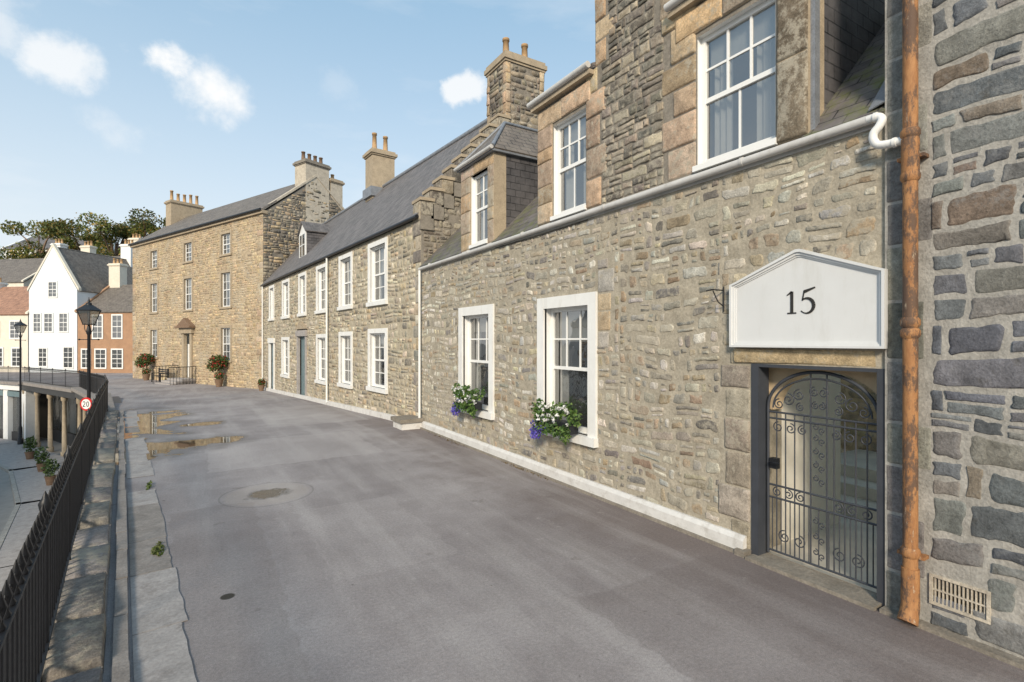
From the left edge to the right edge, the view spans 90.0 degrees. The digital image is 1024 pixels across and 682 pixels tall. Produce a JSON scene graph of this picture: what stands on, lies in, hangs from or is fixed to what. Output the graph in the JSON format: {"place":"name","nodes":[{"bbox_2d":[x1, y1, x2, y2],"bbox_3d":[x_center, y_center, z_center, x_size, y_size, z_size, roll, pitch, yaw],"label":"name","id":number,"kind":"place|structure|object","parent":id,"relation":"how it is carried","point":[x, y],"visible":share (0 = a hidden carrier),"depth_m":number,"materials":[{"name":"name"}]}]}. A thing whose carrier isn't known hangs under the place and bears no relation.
{"place":"outdoors","nodes":[
{"label":"outdoors","id":0,"kind":"place"},
{"bbox_2d":[0,258,43,286],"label":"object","id":1,"kind":"structure","parent":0,"point":[17,272],"depth_m":58.75,"materials":[{"name":"grey stone"}]},
{"bbox_2d":[0,438,63,590],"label":"street pavement","id":2,"kind":"structure","parent":0,"point":[29,486],"depth_m":22.28,"materials":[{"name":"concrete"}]},
{"bbox_2d":[13,318,26,444],"bbox_3d":[-31.843,2.670,33.166,0.680,8.260,0.490,0,0,0],"label":"street lamp","id":3,"kind":"object","parent":2,"relation":"on","point":[20,327],"visible":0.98,"depth_m":33.12,"materials":[{"name":"metal"}]},
{"bbox_2d":[23,435,37,459],"bbox_3d":[-27.319,6.020,29.023,0.687,1.320,0.723,0,0,-31],"label":"potted shrub","id":4,"kind":"object","parent":2,"relation":"on","point":[29,442],"visible":0.99,"depth_m":28.93,"materials":[{"name":"green plant"}]},
{"bbox_2d":[33,446,49,471],"bbox_3d":[-24.133,6.018,26.289,0.660,1.323,0.682,0,0,-31],"label":"potted shrub","id":5,"kind":"object","parent":2,"relation":"on","point":[43,456],"visible":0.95,"depth_m":26.18,"materials":[{"name":"green plant"}]},
{"bbox_2d":[40,458,60,485],"bbox_3d":[-21.468,6.050,23.822,0.712,1.260,0.685,0,0,-31],"label":"potted shrub","id":6,"kind":"object","parent":2,"relation":"on","point":[51,476],"visible":0.98,"depth_m":23.71,"materials":[{"name":"green plant"}]},
{"bbox_2d":[76,298,101,410],"bbox_3d":[-14.030,2.670,16.977,0.680,8.260,0.490,0,0,0],"label":"street lamp","id":7,"kind":"object","parent":2,"relation":"on","point":[88,313],"visible":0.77,"depth_m":16.93,"materials":[{"name":"metal"}]},
{"bbox_2d":[0,389,70,534],"bbox_3d":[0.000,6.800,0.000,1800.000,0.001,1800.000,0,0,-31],"label":"ground","id":8,"kind":"structure","parent":0,"point":[7,503],"depth_m":22.98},
{"bbox_2d":[0,380,121,455],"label":"shop arcade","id":9,"kind":"object","parent":8,"relation":"on","point":[52,413],"visible":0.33,"depth_m":33.97,"materials":[{"name":"beige stone"}]},
{"bbox_2d":[0,220,91,258],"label":"tree","id":10,"kind":"object","parent":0,"point":[40,252],"visible":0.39,"depth_m":68.48,"materials":[{"name":"green plant"}]},
{"bbox_2d":[50,239,68,247],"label":"chimneys","id":11,"kind":"object","parent":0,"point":[59,243],"visible":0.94,"depth_m":60.73,"materials":[{"name":"white paint"}]},
{"bbox_2d":[2,235,120,257],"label":"hillside","id":12,"kind":"structure","parent":0,"point":[48,245],"depth_m":77.39,"materials":[{"name":"green plant"}]},
{"bbox_2d":[39,217,108,250],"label":"tree","id":13,"kind":"object","parent":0,"point":[56,227],"visible":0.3,"depth_m":65.39,"materials":[{"name":"green plant"}]},
{"bbox_2d":[71,211,156,255],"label":"tree","id":14,"kind":"object","parent":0,"point":[114,232],"visible":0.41,"depth_m":65.39,"materials":[{"name":"green plant"}]},
{"bbox_2d":[117,207,165,254],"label":"tree","id":15,"kind":"object","parent":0,"point":[149,230],"visible":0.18,"depth_m":67.10,"materials":[{"name":"green plant"}]},
{"bbox_2d":[0,0,594,251],"label":"sky","id":16,"kind":"structure","parent":0,"point":[110,108],"materials":[{"name":"blue"}]},
{"bbox_2d":[0,372,1023,681],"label":"terrace pavement","id":17,"kind":"structure","parent":0,"point":[306,540],"depth_m":4.55,"materials":[{"name":"grey asphalt"}]},
{"bbox_2d":[0,278,28,371],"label":"cream cottage","id":18,"kind":"structure","parent":17,"relation":"on","point":[14,305],"depth_m":47.87,"materials":[{"name":"beige paint"}]},
{"bbox_2d":[0,320,21,366],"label":"windows","id":19,"kind":"structure","parent":18,"relation":"in","point":[13,334],"depth_m":47.72,"materials":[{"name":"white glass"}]},
{"bbox_2d":[0,366,108,410],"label":"iron railing","id":20,"kind":"object","parent":17,"relation":"on","point":[71,378],"visible":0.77,"depth_m":29.72,"materials":[{"name":"black metal"}]},
{"bbox_2d":[27,243,132,372],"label":"white house","id":21,"kind":"structure","parent":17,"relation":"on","point":[81,277],"depth_m":47.27,"materials":[{"name":"white paint"}]},
{"bbox_2d":[32,281,73,368],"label":"windows","id":22,"kind":"structure","parent":21,"relation":"attached to","point":[63,326],"depth_m":47.14,"materials":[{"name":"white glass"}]},
{"bbox_2d":[119,239,133,266],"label":"chimneys","id":23,"kind":"object","parent":21,"relation":"on","point":[126,251],"visible":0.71,"depth_m":54.68,"materials":[{"name":"white paint"}]},
{"bbox_2d":[42,410,118,681],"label":"parapet coping","id":24,"kind":"object","parent":17,"relation":"on","point":[76,650],"visible":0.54,"depth_m":4.13,"materials":[{"name":"stone"}]},
{"bbox_2d":[0,380,107,681],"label":"iron railing","id":25,"kind":"object","parent":24,"relation":"on","point":[31,593],"visible":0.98,"depth_m":3.21,"materials":[{"name":"black metal"}]},
{"bbox_2d":[74,285,132,372],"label":"house","id":26,"kind":"structure","parent":17,"relation":"on","point":[108,301],"depth_m":46.45,"materials":[{"name":"brown stone"}]},
{"bbox_2d":[81,314,122,368],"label":"windows","id":27,"kind":"structure","parent":26,"relation":"attached to","point":[100,358],"depth_m":46.33,"materials":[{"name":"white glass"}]},
{"bbox_2d":[107,258,128,287],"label":"chimneys","id":28,"kind":"object","parent":26,"relation":"on","point":[117,274],"visible":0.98,"depth_m":49.79,"materials":[{"name":"beige paint"}]},
{"bbox_2d":[112,409,129,681],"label":"kerb","id":29,"kind":"structure","parent":17,"relation":"on","point":[120,668],"depth_m":4.33,"materials":[{"name":"grey stone"}]},
{"bbox_2d":[134,353,155,379],"bbox_3d":[-25.822,1.802,36.040,1.286,1.934,1.236,0,0,-31],"label":"flower planter","id":30,"kind":"object","parent":17,"relation":"on","point":[142,361],"visible":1,"depth_m":35.88,"materials":[{"name":"green plant"}]},
{"bbox_2d":[151,369,168,381],"bbox_3d":[-23.549,2.305,34.241,1.500,0.950,0.490,0,0,35],"label":"bench","id":31,"kind":"object","parent":17,"relation":"on","point":[167,372],"visible":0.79,"depth_m":34.04,"materials":[{"name":"metal"}]},
{"bbox_2d":[124,411,196,681],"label":"stone paving strip","id":32,"kind":"object","parent":17,"relation":"on","point":[160,645],"visible":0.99,"depth_m":4.27,"materials":[{"name":"stone"}]},
{"bbox_2d":[152,365,195,384],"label":"entrance steps","id":33,"kind":"structure","parent":17,"relation":"on","point":[175,381],"depth_m":32.57,"materials":[{"name":"stone"}]},
{"bbox_2d":[205,354,228,386],"bbox_3d":[-17.344,1.737,30.176,1.334,1.927,1.205,0,0,-31],"label":"flower planter","id":34,"kind":"object","parent":17,"relation":"on","point":[218,362],"visible":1,"depth_m":30.04,"materials":[{"name":"green plant"}]},
{"bbox_2d":[130,175,343,388],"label":"walls","id":35,"kind":"structure","parent":17,"relation":"on","point":[265,244],"depth_m":31.43,"materials":[{"name":"stone"}]},
{"bbox_2d":[148,229,231,377],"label":"windows and doorcase","id":36,"kind":"structure","parent":35,"relation":"attached to","point":[185,326],"depth_m":33.13,"materials":[{"name":"white glass"}]},
{"bbox_2d":[128,184,330,245],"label":"slate roof","id":37,"kind":"structure","parent":35,"relation":"on","point":[240,208],"depth_m":33.54,"materials":[{"name":"stone"}]},
{"bbox_2d":[164,151,344,225],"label":"chimneys","id":38,"kind":"object","parent":37,"relation":"on","point":[306,169],"visible":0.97,"depth_m":31.44,"materials":[{"name":"beige stone"}]},
{"bbox_2d":[257,378,265,390],"bbox_3d":[-13.271,2.292,27.130,0.444,0.705,0.410,0,0,-31],"label":"flower pot","id":39,"kind":"object","parent":17,"relation":"on","point":[261,383],"visible":1,"depth_m":27.02,"materials":[{"name":"green plant"}]},
{"bbox_2d":[263,221,420,420],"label":"walls","id":40,"kind":"structure","parent":17,"relation":"on","point":[397,315],"depth_m":15.81,"materials":[{"name":"stone"}]},
{"bbox_2d":[267,237,387,395],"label":"windows and doors","id":41,"kind":"structure","parent":40,"relation":"attached to","point":[377,296],"depth_m":17.43,"materials":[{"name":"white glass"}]},
{"bbox_2d":[260,214,418,401],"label":"gutters","id":42,"kind":"object","parent":40,"relation":"attached to","point":[405,221],"visible":0.86,"depth_m":18.39,"materials":[{"name":"metal"}]},
{"bbox_2d":[261,118,486,284],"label":"slate roof","id":43,"kind":"structure","parent":40,"relation":"on","point":[389,204],"depth_m":18.62,"materials":[{"name":"grey stone"}]},
{"bbox_2d":[362,37,546,201],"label":"chimneys","id":44,"kind":"object","parent":43,"relation":"on","point":[515,84],"visible":0.72,"depth_m":14.13,"materials":[{"name":"stone"}]},
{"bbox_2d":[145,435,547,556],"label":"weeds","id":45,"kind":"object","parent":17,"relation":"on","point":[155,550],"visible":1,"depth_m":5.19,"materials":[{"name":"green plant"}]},
{"bbox_2d":[391,415,424,429],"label":"stone mounting block","id":46,"kind":"structure","parent":17,"relation":"on","point":[405,422],"depth_m":12.21,"materials":[{"name":"beige stone"}]},
{"bbox_2d":[412,113,512,264],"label":"crow stepped gable","id":47,"kind":"structure","parent":17,"relation":"on","point":[437,207],"depth_m":12.77,"materials":[{"name":"stone"}]},
{"bbox_2d":[420,421,746,552],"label":"painted plinth","id":48,"kind":"structure","parent":17,"relation":"on","point":[729,540],"depth_m":6.57,"materials":[{"name":"white paint"}]},
{"bbox_2d":[421,125,884,548],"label":"walls","id":49,"kind":"structure","parent":17,"relation":"on","point":[674,402],"depth_m":5.87,"materials":[{"name":"stone"}]},
{"bbox_2d":[458,291,598,447],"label":"ground floor windows","id":50,"kind":"structure","parent":49,"relation":"attached to","point":[567,349],"depth_m":7.95,"materials":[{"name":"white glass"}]},
{"bbox_2d":[451,383,485,417],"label":"window box flowers","id":51,"kind":"object","parent":50,"relation":"on","point":[464,402],"visible":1,"depth_m":9.75,"materials":[{"name":"green plant"}]},
{"bbox_2d":[529,398,582,445],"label":"window box flowers","id":52,"kind":"object","parent":50,"relation":"on","point":[560,428],"visible":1,"depth_m":7.36,"materials":[{"name":"green plant"}]},
{"bbox_2d":[418,114,875,417],"bbox_3d":[0.341,0.065,8.233,0.158,3.770,9.860,0,0,-31],"label":"gutter","id":53,"kind":"object","parent":49,"relation":"attached to","point":[847,129],"visible":0.98,"depth_m":5.70,"materials":[{"name":"metal"}]},
{"bbox_2d":[420,23,884,266],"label":"slate roof","id":54,"kind":"structure","parent":49,"relation":"on","point":[860,92],"depth_m":4.69,"materials":[{"name":"grey stone"}]},
{"bbox_2d":[454,121,537,251],"bbox_3d":[0.369,-3.107,10.594,2.750,2.614,1.596,0,0,-31],"label":"piended dormer","id":55,"kind":"object","parent":54,"relation":"on","point":[497,168],"visible":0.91,"depth_m":9.77,"materials":[{"name":"stone"}]},
{"bbox_2d":[526,0,884,225],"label":"wallhead dormers","id":56,"kind":"object","parent":49,"relation":"on","point":[633,88],"visible":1,"depth_m":5.97,"materials":[{"name":"stone"}]},
{"bbox_2d":[550,0,777,220],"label":"windows","id":57,"kind":"structure","parent":56,"relation":"attached to","point":[737,86],"depth_m":5.33,"materials":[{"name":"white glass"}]},
{"bbox_2d":[706,286,724,311],"bbox_3d":[2.065,-0.430,5.197,0.284,0.260,0.016,0,0,-31],"label":"iron bracket","id":58,"kind":"object","parent":49,"relation":"attached to","point":[723,290],"visible":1,"depth_m":5.22,"materials":[{"name":"black metal"}]},
{"bbox_2d":[729,249,887,348],"bbox_3d":[2.563,-0.378,4.564,0.088,0.875,1.360,0,0,-31],"label":"house number sign","id":59,"kind":"object","parent":49,"relation":"attached to","point":[798,298],"visible":1,"depth_m":4.47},
{"bbox_2d":[751,364,884,606],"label":"wrought iron gate","id":60,"kind":"structure","parent":49,"relation":"attached to","point":[763,462],"depth_m":4.60,"materials":[{"name":"black metal"}]},
{"bbox_2d":[734,547,881,610],"bbox_3d":[2.609,2.090,4.574,0.280,0.100,1.230,0,0,-31],"label":"doorstep","id":61,"kind":"object","parent":17,"relation":"on","point":[852,593],"visible":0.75,"depth_m":4.46,"materials":[{"name":"grey stone"}]},
{"bbox_2d":[769,367,876,592],"bbox_3d":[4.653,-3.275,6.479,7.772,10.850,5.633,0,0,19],"label":"pend passage","id":62,"kind":"object","parent":17,"relation":"on","point":[867,381],"visible":0.2,"depth_m":5.59,"materials":[{"name":"stone"}]},
{"bbox_2d":[879,0,1023,669],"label":"walls","id":63,"kind":"structure","parent":17,"relation":"on","point":[971,309],"depth_m":3.59,"materials":[{"name":"stone"}]},
{"bbox_2d":[866,112,900,148],"bbox_3d":[2.889,-1.630,3.931,0.100,0.326,0.307,0,0,-28],"label":"waste pipe","id":64,"kind":"object","parent":63,"relation":"attached to","point":[879,120],"visible":0.98,"depth_m":3.96,"materials":[{"name":"white plastic"}]},
{"bbox_2d":[897,0,928,626],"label":"drainpipe","id":65,"kind":"object","parent":63,"relation":"attached to","point":[908,550],"visible":1,"depth_m":3.75,"materials":[{"name":"orange metal"}]},
{"bbox_2d":[929,573,990,624],"bbox_3d":[3.195,1.810,3.637,0.116,0.220,0.340,0,0,-31],"label":"air vent","id":66,"kind":"object","parent":63,"relation":"attached to","point":[972,598],"visible":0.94,"depth_m":3.62,"materials":[{"name":"beige metal"}]},
{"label":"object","id":67,"kind":"object","parent":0,"visible":0},
{"bbox_2d":[79,234,141,253],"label":"chimneys","id":68,"kind":"object","parent":67,"relation":"on","point":[88,246],"visible":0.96,"depth_m":59.74,"materials":[{"name":"white paint"}]}
]}

